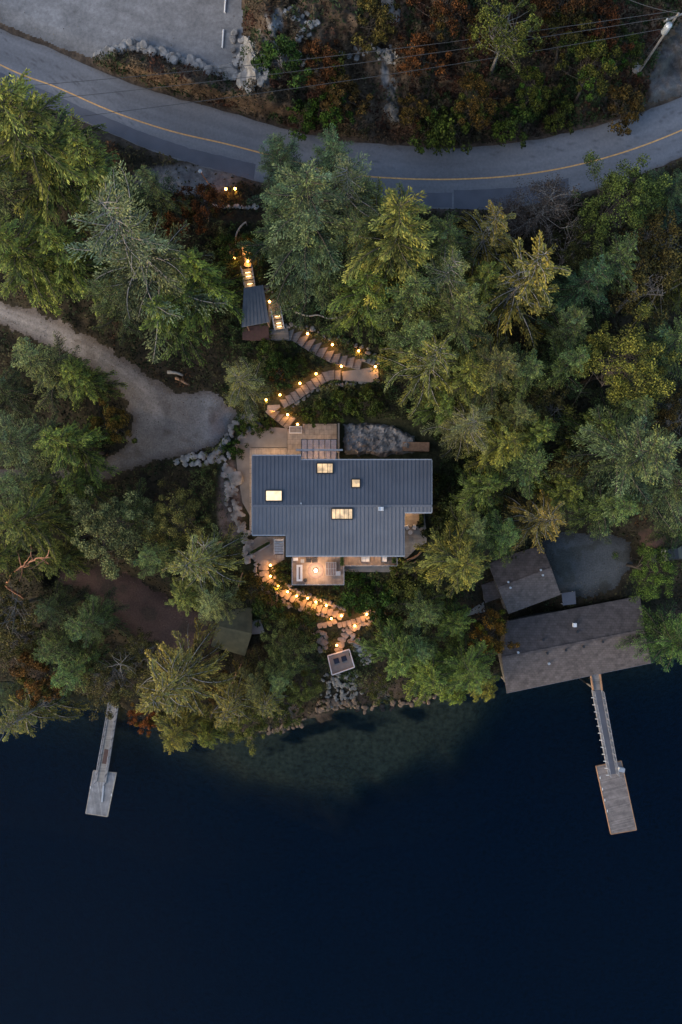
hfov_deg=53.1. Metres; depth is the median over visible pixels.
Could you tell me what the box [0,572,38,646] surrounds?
alder tree
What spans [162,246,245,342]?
cedar tree
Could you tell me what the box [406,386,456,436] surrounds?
cedar tree
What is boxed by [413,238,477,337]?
fir tree
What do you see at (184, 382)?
fallen log
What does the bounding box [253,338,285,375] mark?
shrub
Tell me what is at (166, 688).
cedar tree
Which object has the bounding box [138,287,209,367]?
cedar tree
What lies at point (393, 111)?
rock outcrop
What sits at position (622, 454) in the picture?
fir tree
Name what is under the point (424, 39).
bush
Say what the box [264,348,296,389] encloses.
shrub
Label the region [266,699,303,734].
alder tree
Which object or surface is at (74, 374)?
cedar tree
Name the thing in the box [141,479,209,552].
pine tree
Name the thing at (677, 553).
parked car
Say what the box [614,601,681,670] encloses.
fir tree
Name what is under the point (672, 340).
fir tree
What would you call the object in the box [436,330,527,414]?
fir tree
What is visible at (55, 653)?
fir tree
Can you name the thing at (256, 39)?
hillside undergrowth
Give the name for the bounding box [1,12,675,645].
leaf litter
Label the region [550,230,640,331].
fir tree
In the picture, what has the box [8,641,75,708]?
maple tree
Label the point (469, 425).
fir tree
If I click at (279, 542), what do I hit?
steel stairs
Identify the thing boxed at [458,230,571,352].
pine tree
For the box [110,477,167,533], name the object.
fir tree
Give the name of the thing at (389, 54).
rock outcrop
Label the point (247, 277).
stairway
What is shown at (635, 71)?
boulder
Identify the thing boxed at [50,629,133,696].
fir tree
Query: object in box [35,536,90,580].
cedar tree
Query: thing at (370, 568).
terrace ledge
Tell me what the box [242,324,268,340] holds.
deck platform
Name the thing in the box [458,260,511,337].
cedar tree
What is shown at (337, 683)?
boulder scatter
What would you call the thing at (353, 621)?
stone steps
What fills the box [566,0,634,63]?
bush
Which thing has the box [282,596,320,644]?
shrub
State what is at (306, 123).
bush
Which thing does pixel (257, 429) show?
shrub
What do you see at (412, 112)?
bush
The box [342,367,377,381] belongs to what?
stair landing
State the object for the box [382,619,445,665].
fir tree
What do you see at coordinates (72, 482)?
cedar tree
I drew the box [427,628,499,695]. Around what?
fir tree
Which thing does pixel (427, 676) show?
cedar tree
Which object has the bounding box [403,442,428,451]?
retaining wall
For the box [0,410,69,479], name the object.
fir tree
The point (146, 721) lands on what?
maple tree
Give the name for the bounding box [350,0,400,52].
bush
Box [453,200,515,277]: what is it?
cedar tree
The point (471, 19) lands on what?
bush
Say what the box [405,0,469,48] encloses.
bush
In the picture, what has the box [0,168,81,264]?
fir tree
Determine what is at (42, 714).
cedar tree
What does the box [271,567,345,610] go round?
stone kerb
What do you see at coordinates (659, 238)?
alder tree
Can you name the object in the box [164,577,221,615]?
cedar tree
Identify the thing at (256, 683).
fir tree
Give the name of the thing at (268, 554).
paved path
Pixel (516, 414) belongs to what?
fir tree
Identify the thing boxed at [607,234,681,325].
alder tree
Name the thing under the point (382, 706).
boulder scatter
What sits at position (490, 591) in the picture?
shed
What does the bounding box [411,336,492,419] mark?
cedar tree
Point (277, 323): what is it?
stairway
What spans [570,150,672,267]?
pine tree
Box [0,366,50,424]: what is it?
fir tree
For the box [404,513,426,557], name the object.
deck
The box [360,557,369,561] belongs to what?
outdoor sofa
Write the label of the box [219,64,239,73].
boulder
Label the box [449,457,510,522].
cedar tree
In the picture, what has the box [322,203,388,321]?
fir tree
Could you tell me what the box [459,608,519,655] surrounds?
maple tree
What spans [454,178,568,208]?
asphalt patch
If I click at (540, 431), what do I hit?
cedar tree
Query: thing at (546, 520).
cedar tree
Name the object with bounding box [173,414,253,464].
boulder wall
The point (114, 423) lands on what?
maple tree
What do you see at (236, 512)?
boulder wall
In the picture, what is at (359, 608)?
shrub
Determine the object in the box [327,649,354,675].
viewing deck
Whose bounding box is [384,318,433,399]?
fir tree
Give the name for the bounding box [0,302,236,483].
driveway
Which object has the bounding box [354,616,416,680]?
cedar tree
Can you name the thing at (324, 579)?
deck
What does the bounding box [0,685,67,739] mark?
leaning tree
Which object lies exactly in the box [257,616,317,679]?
pine tree
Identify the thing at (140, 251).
fir tree
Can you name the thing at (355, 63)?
cable
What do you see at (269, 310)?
stair landing
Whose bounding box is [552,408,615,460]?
cedar tree
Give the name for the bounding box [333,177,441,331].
cedar tree
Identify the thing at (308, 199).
fir tree
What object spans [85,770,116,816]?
floating dock
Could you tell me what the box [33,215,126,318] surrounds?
cedar tree
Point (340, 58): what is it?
bush
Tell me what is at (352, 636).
boulder scatter
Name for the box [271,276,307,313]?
shrub
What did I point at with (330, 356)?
stairway
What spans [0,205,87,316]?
cedar tree
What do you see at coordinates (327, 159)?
fir tree
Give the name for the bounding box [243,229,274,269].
shrub
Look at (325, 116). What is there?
bush
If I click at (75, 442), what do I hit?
cedar tree
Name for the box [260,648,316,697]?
fir tree
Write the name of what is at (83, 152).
cedar tree
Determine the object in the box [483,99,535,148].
bush
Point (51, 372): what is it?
fir tree
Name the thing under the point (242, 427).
shrub
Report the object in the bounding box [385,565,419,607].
shrub
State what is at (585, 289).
fir tree
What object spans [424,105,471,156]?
bush
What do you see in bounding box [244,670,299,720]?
cedar tree
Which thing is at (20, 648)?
alder tree
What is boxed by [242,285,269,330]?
shelter
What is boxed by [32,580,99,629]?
fir tree
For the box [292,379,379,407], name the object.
boulder wall
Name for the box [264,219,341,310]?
fir tree
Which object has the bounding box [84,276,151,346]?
fir tree
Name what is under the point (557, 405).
alder tree
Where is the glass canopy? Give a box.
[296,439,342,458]
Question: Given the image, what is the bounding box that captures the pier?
[579,674,602,690]
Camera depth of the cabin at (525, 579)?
86.34 m
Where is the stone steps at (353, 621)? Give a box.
[337,614,368,627]
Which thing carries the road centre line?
on the road
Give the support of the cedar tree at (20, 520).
on the ground at (468, 860)
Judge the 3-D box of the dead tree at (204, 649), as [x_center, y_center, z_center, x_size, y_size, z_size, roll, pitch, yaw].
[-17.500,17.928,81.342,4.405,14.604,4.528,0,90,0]
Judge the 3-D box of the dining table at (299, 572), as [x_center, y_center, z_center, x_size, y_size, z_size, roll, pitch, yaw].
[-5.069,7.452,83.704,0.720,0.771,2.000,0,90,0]
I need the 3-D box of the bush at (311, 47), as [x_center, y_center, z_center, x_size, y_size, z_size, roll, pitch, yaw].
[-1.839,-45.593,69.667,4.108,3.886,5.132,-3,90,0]
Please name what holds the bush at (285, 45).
on the ground at (468, 860)
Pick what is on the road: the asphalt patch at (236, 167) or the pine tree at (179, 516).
the asphalt patch at (236, 167)
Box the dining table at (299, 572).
[297,565,301,580]
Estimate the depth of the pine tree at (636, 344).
70.51 m
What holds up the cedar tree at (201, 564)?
on the ground at (468, 860)
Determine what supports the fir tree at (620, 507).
on the ground at (468, 860)
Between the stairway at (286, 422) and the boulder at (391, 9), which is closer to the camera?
the boulder at (391, 9)
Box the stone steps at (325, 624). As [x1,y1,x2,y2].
[317,619,336,628]
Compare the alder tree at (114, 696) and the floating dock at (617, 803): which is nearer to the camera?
the alder tree at (114, 696)
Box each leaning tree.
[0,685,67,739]
[3,545,50,598]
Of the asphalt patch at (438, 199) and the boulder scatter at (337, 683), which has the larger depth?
the boulder scatter at (337, 683)
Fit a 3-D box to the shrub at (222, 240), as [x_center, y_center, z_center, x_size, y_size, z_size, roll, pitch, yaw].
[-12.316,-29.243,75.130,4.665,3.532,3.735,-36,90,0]
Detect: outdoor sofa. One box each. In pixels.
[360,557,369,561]
[381,557,387,561]
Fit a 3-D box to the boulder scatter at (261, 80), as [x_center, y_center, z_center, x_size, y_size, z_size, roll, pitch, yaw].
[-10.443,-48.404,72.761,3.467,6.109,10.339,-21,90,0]
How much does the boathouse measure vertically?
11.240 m
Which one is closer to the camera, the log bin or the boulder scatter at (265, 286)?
the boulder scatter at (265, 286)
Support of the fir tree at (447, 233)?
on the ground at (468, 860)
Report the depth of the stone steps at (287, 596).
86.25 m
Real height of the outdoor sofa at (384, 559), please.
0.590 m
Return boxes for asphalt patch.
[0,72,255,179]
[379,191,451,207]
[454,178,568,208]
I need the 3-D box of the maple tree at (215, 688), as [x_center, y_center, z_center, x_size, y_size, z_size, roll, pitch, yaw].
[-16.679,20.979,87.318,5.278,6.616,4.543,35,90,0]
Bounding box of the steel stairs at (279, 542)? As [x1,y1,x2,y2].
[275,538,283,559]
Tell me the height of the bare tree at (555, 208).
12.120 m
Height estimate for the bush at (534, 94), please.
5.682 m
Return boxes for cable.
[30,10,676,85]
[43,16,673,99]
[53,26,675,119]
[630,0,675,12]
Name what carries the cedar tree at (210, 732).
on the ground at (468, 860)
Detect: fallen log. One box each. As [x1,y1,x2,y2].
[167,370,182,375]
[175,377,189,385]
[296,312,332,318]
[401,552,421,565]
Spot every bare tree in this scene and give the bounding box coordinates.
[478,192,535,242]
[491,172,587,246]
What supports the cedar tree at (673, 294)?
on the ground at (468, 860)
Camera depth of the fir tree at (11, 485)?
75.66 m
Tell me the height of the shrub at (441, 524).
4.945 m
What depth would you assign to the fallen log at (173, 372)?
81.33 m
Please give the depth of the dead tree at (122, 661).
79.82 m
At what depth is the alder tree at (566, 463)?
77.44 m
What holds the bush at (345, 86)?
on the ground at (468, 860)
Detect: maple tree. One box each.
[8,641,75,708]
[84,396,137,444]
[126,702,159,737]
[197,668,230,704]
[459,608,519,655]
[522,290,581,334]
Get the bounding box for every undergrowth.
[0,137,681,732]
[92,0,681,145]
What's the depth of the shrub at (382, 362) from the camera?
80.58 m
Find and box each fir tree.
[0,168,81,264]
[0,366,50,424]
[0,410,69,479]
[0,457,83,514]
[0,673,27,709]
[11,330,92,412]
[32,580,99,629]
[32,603,90,671]
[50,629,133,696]
[61,587,131,646]
[63,160,227,363]
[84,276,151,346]
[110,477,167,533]
[128,165,190,240]
[130,523,187,579]
[191,572,243,627]
[221,356,271,424]
[237,180,293,269]
[237,644,278,704]
[247,132,303,209]
[254,158,353,314]
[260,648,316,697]
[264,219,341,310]
[276,232,350,325]
[297,123,363,188]
[315,151,385,257]
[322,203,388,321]
[339,175,378,242]
[364,272,442,347]
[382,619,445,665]
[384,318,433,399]
[386,582,447,632]
[397,280,496,378]
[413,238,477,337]
[415,210,478,277]
[420,397,491,461]
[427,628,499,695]
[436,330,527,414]
[436,500,495,551]
[474,499,528,567]
[477,342,551,413]
[478,391,541,435]
[478,428,554,509]
[512,334,592,414]
[521,298,596,365]
[530,254,614,325]
[549,400,681,535]
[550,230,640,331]
[554,376,653,431]
[565,481,641,543]
[603,306,681,407]
[605,452,681,535]
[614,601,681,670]
[622,167,681,246]
[644,503,681,557]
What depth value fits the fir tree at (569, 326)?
73.51 m
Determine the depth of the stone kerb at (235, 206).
75.69 m
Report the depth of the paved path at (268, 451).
84.78 m
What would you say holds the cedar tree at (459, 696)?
on the ground at (468, 860)
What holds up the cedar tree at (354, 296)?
on the ground at (468, 860)
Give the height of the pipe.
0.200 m
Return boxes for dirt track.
[644,23,681,106]
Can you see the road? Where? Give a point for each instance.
(43, 63)
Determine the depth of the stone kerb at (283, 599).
86.15 m
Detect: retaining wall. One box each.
[338,423,339,458]
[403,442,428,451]
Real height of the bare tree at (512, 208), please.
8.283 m
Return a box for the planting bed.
[250,540,270,554]
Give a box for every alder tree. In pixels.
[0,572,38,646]
[0,615,43,672]
[73,650,143,720]
[108,627,159,678]
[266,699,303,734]
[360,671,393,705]
[465,0,542,75]
[520,376,579,441]
[543,440,598,493]
[546,220,606,279]
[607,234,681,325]
[618,197,681,284]
[649,386,681,440]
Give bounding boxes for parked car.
[651,545,681,561]
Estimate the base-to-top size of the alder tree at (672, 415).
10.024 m
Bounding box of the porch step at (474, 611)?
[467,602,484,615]
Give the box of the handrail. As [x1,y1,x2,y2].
[235,221,246,244]
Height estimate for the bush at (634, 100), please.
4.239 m
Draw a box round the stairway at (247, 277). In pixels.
[240,264,255,287]
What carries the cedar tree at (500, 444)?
on the ground at (468, 860)
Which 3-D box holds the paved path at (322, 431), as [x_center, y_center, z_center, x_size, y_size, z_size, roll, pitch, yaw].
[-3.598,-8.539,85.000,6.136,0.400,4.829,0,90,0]
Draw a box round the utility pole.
[635,12,681,77]
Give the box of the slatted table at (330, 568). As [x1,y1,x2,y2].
[326,562,335,574]
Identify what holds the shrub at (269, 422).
on the ground at (468, 860)
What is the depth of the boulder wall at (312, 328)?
80.50 m
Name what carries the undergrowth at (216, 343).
on the ground at (468, 860)
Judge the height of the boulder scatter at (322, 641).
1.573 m
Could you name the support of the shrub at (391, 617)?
on the ground at (468, 860)
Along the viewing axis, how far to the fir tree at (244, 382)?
75.51 m
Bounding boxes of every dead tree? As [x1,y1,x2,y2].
[109,648,141,676]
[168,647,205,681]
[197,534,220,549]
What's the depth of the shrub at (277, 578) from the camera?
84.79 m
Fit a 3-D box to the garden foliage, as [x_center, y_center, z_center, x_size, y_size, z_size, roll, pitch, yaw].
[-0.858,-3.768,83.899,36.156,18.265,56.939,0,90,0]
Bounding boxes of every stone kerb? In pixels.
[204,201,258,209]
[253,559,327,617]
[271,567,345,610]
[341,610,375,631]
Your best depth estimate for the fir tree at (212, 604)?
78.37 m
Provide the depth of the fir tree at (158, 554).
75.84 m
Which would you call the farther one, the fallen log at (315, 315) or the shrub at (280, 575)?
the shrub at (280, 575)
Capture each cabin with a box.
[211,607,251,655]
[490,545,560,613]
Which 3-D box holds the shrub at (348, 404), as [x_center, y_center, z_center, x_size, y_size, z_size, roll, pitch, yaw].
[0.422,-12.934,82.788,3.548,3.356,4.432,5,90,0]
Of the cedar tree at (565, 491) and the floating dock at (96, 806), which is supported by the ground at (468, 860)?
the cedar tree at (565, 491)
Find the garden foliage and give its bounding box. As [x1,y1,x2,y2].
[188,220,474,691]
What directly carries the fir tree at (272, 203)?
on the ground at (468, 860)
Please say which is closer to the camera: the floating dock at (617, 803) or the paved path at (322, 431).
the paved path at (322, 431)
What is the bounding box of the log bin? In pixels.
[252,620,263,633]
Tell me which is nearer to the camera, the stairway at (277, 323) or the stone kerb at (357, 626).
the stairway at (277, 323)
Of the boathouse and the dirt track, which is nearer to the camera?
the dirt track
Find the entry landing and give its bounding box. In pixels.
[289,426,301,432]
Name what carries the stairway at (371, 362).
on the ground at (468, 860)
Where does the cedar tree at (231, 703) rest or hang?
on the ground at (468, 860)
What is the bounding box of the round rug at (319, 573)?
[308,563,323,578]
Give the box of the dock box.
[618,767,624,772]
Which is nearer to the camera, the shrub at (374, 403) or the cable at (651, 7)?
the cable at (651, 7)
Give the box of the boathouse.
[498,596,650,692]
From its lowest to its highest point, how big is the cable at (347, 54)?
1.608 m
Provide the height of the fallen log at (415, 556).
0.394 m
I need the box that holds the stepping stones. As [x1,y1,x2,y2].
[242,247,250,266]
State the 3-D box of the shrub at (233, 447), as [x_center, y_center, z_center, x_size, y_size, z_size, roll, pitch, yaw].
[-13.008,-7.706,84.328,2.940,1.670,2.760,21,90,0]
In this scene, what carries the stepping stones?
on the ground at (468, 860)
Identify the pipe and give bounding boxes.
[221,29,223,47]
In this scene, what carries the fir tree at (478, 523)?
on the ground at (468, 860)
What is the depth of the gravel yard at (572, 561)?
89.98 m
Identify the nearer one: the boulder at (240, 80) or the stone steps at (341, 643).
the boulder at (240, 80)
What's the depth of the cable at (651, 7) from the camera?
66.83 m
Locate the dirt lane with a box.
[58,518,681,660]
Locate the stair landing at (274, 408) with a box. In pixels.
[267,405,279,411]
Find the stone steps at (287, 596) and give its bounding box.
[259,560,343,619]
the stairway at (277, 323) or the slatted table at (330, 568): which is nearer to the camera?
the stairway at (277, 323)
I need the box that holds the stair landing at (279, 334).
[269,327,288,340]
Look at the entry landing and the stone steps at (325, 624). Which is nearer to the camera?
the entry landing
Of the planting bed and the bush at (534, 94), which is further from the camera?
the planting bed
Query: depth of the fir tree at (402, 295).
69.02 m
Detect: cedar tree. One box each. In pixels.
[0,67,134,239]
[0,73,64,177]
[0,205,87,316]
[0,483,84,564]
[0,532,42,581]
[0,666,89,741]
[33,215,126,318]
[33,416,127,487]
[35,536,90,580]
[55,353,127,412]
[56,460,115,510]
[59,128,164,241]
[135,617,239,718]
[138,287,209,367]
[153,695,212,754]
[161,523,248,597]
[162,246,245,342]
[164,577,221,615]
[196,708,229,749]
[208,659,267,729]
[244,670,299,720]
[320,262,397,343]
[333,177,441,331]
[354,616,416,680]
[374,333,460,419]
[398,633,458,706]
[402,517,491,598]
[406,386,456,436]
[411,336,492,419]
[432,681,468,705]
[434,590,475,644]
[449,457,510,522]
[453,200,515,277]
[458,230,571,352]
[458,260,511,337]
[461,412,536,478]
[464,661,497,701]
[489,408,560,456]
[493,490,569,553]
[526,473,583,515]
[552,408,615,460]
[622,258,681,321]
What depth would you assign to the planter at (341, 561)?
83.19 m
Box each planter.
[340,557,343,565]
[419,514,423,526]
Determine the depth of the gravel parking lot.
75.80 m
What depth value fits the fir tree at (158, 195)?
69.05 m
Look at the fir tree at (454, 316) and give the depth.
68.52 m
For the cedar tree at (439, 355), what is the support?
on the ground at (468, 860)
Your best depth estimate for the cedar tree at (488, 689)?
83.34 m
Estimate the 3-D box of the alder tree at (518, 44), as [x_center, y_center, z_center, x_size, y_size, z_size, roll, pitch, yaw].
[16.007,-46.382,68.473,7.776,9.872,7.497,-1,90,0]
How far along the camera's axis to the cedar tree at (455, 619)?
82.07 m
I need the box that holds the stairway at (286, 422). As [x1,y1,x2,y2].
[265,409,295,428]
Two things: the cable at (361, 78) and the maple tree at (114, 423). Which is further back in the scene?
the maple tree at (114, 423)
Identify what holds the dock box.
on the floating dock at (617, 803)
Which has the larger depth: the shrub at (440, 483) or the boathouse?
the boathouse
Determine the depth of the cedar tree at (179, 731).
84.44 m
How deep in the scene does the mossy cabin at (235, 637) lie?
85.92 m
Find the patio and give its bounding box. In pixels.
[236,426,286,514]
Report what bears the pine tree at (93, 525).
on the ground at (468, 860)
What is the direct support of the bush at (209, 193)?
on the ground at (468, 860)
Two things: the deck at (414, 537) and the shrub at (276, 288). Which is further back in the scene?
the deck at (414, 537)
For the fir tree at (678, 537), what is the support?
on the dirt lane
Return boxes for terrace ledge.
[345,566,392,571]
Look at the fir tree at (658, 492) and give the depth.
75.44 m
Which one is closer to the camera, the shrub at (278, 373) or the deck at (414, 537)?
the shrub at (278, 373)
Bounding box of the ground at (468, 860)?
[0,0,681,1023]
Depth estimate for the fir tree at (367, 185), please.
63.90 m
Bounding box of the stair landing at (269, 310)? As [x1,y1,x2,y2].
[268,300,279,325]
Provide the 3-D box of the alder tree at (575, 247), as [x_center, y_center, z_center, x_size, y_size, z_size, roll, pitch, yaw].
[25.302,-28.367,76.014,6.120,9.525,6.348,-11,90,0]
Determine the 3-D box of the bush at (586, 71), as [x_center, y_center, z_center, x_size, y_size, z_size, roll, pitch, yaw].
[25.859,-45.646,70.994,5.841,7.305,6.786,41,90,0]
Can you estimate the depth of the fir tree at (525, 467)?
73.03 m
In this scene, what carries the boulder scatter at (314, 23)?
on the ground at (468, 860)
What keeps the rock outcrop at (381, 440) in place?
on the ground at (468, 860)
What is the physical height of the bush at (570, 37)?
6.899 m
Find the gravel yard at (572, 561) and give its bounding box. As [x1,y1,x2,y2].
[542,530,632,598]
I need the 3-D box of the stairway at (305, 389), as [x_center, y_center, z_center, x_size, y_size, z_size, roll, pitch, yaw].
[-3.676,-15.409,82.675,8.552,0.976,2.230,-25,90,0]
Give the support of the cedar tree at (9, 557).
on the ground at (468, 860)
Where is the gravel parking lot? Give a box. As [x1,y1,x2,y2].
[0,0,242,65]
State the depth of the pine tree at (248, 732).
84.97 m
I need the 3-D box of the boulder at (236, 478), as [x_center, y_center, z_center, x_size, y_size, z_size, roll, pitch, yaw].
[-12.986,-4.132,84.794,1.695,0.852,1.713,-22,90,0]
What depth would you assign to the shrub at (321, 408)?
83.00 m
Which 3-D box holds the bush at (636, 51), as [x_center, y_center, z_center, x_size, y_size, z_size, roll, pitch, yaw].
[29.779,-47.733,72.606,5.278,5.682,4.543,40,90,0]
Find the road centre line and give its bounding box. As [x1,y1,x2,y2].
[0,64,681,179]
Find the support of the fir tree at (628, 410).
on the ground at (468, 860)
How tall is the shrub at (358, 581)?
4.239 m
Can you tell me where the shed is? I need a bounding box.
[481,581,500,602]
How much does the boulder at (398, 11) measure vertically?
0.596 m
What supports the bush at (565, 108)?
on the ground at (468, 860)
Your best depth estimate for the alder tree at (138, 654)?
80.85 m
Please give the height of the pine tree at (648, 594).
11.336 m
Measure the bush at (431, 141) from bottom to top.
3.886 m
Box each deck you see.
[292,557,343,584]
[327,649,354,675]
[345,557,396,565]
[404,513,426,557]
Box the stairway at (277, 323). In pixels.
[270,306,284,329]
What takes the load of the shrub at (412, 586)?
on the ground at (468, 860)
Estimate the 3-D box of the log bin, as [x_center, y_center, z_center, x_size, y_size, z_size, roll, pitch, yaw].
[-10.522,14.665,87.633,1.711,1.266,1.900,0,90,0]
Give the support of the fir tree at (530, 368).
on the ground at (468, 860)
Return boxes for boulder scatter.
[229,29,268,93]
[242,717,306,738]
[264,285,288,303]
[281,6,392,72]
[313,629,328,652]
[315,695,359,712]
[320,669,363,708]
[347,633,371,664]
[354,692,439,714]
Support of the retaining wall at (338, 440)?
on the ground at (468, 860)
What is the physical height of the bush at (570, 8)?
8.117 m
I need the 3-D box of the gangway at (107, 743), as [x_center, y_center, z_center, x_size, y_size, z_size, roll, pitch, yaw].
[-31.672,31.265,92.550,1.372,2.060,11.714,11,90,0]
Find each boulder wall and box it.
[93,38,240,80]
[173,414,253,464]
[182,421,262,466]
[220,462,254,563]
[284,322,379,364]
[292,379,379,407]
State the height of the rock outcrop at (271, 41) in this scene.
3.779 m
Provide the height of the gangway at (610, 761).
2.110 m
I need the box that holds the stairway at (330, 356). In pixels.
[287,329,361,369]
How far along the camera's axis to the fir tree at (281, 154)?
66.75 m
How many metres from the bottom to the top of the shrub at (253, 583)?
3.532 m
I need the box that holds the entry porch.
[560,591,575,604]
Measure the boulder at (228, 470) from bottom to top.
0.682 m
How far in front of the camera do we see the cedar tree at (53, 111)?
67.80 m
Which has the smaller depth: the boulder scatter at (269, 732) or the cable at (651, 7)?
the cable at (651, 7)
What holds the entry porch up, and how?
on the ground at (468, 860)
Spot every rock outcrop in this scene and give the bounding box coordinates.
[242,35,261,84]
[270,31,284,72]
[343,423,414,456]
[380,48,398,64]
[382,77,399,124]
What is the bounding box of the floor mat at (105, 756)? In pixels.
[102,749,109,763]
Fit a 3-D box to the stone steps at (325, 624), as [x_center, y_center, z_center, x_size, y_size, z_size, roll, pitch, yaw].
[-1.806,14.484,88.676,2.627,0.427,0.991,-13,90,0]
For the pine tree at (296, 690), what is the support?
on the ground at (468, 860)
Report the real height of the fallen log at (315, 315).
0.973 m
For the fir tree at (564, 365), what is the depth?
73.66 m
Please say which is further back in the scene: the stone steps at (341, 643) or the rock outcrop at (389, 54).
the stone steps at (341, 643)
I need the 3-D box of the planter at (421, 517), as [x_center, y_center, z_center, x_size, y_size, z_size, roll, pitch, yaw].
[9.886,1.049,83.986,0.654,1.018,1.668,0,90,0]
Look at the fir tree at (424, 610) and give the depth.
80.95 m
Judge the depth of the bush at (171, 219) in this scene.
71.08 m
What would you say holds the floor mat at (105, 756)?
on the gangway at (107, 743)
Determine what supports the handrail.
on the ground at (468, 860)
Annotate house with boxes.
[252,455,431,556]
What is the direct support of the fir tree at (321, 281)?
on the ground at (468, 860)
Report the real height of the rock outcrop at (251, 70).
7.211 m
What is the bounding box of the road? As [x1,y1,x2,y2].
[0,29,681,209]
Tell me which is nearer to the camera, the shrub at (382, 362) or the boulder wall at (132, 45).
the boulder wall at (132, 45)
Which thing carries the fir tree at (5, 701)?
on the ground at (468, 860)
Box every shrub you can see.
[205,233,248,267]
[224,438,248,460]
[232,570,269,601]
[233,417,250,436]
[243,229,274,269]
[248,416,270,438]
[250,581,286,627]
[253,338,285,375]
[260,416,276,433]
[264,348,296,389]
[267,276,286,297]
[270,364,285,380]
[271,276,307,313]
[272,564,291,585]
[272,571,289,586]
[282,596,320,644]
[298,406,319,424]
[306,397,339,427]
[331,387,358,422]
[332,573,375,607]
[343,589,367,616]
[351,383,389,422]
[357,571,398,620]
[367,592,402,636]
[377,344,406,379]
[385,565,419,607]
[389,557,437,600]
[416,509,460,548]
[432,462,464,517]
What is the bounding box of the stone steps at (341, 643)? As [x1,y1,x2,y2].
[334,621,365,651]
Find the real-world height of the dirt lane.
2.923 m
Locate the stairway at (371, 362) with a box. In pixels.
[362,354,376,366]
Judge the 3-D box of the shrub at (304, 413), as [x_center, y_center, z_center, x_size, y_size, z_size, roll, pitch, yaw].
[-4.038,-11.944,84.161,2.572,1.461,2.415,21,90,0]
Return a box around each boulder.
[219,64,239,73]
[223,466,235,474]
[228,471,243,485]
[236,70,246,89]
[381,0,393,13]
[390,9,400,22]
[632,63,641,73]
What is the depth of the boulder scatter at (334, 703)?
93.12 m
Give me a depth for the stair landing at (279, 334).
79.79 m
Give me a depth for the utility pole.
67.17 m
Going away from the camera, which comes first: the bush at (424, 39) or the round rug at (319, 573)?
the bush at (424, 39)
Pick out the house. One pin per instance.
(333, 507)
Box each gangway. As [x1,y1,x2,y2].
[94,702,118,785]
[591,690,619,776]
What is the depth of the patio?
84.84 m
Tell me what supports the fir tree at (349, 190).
on the ground at (468, 860)
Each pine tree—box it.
[65,485,159,580]
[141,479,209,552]
[215,707,268,756]
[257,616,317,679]
[284,668,328,711]
[561,301,681,417]
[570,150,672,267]
[612,542,681,603]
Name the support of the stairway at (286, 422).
on the ground at (468, 860)
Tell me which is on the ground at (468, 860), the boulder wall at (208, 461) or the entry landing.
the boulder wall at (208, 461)
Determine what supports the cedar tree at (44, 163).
on the ground at (468, 860)
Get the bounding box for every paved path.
[249,537,284,566]
[250,448,286,530]
[287,424,336,458]
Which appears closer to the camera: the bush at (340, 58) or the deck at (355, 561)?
the bush at (340, 58)
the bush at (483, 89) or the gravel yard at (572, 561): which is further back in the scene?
the gravel yard at (572, 561)
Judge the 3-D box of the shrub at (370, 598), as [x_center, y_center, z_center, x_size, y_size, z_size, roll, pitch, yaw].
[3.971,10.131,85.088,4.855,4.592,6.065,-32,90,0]
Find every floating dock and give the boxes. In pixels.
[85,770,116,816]
[595,760,636,834]
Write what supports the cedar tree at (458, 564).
on the ground at (468, 860)
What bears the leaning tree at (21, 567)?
on the ground at (468, 860)
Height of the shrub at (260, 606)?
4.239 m
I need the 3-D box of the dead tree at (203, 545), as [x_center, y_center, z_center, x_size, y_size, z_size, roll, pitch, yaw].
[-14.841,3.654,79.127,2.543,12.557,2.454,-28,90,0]
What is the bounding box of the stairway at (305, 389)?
[279,369,340,407]
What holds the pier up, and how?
in the lake water
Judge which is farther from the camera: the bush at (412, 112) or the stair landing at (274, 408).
the stair landing at (274, 408)
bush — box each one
[148,189,207,242]
[181,183,234,226]
[250,29,311,91]
[286,98,318,140]
[302,37,341,90]
[305,46,346,80]
[306,84,355,130]
[319,74,373,117]
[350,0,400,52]
[395,31,452,77]
[397,92,433,134]
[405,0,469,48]
[407,105,455,153]
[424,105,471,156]
[449,71,511,131]
[465,7,511,62]
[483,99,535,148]
[512,65,561,115]
[530,0,599,46]
[534,95,574,135]
[535,1,595,69]
[554,35,621,103]
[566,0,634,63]
[603,22,644,78]
[606,83,645,135]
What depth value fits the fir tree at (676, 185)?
71.42 m
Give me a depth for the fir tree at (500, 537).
76.54 m

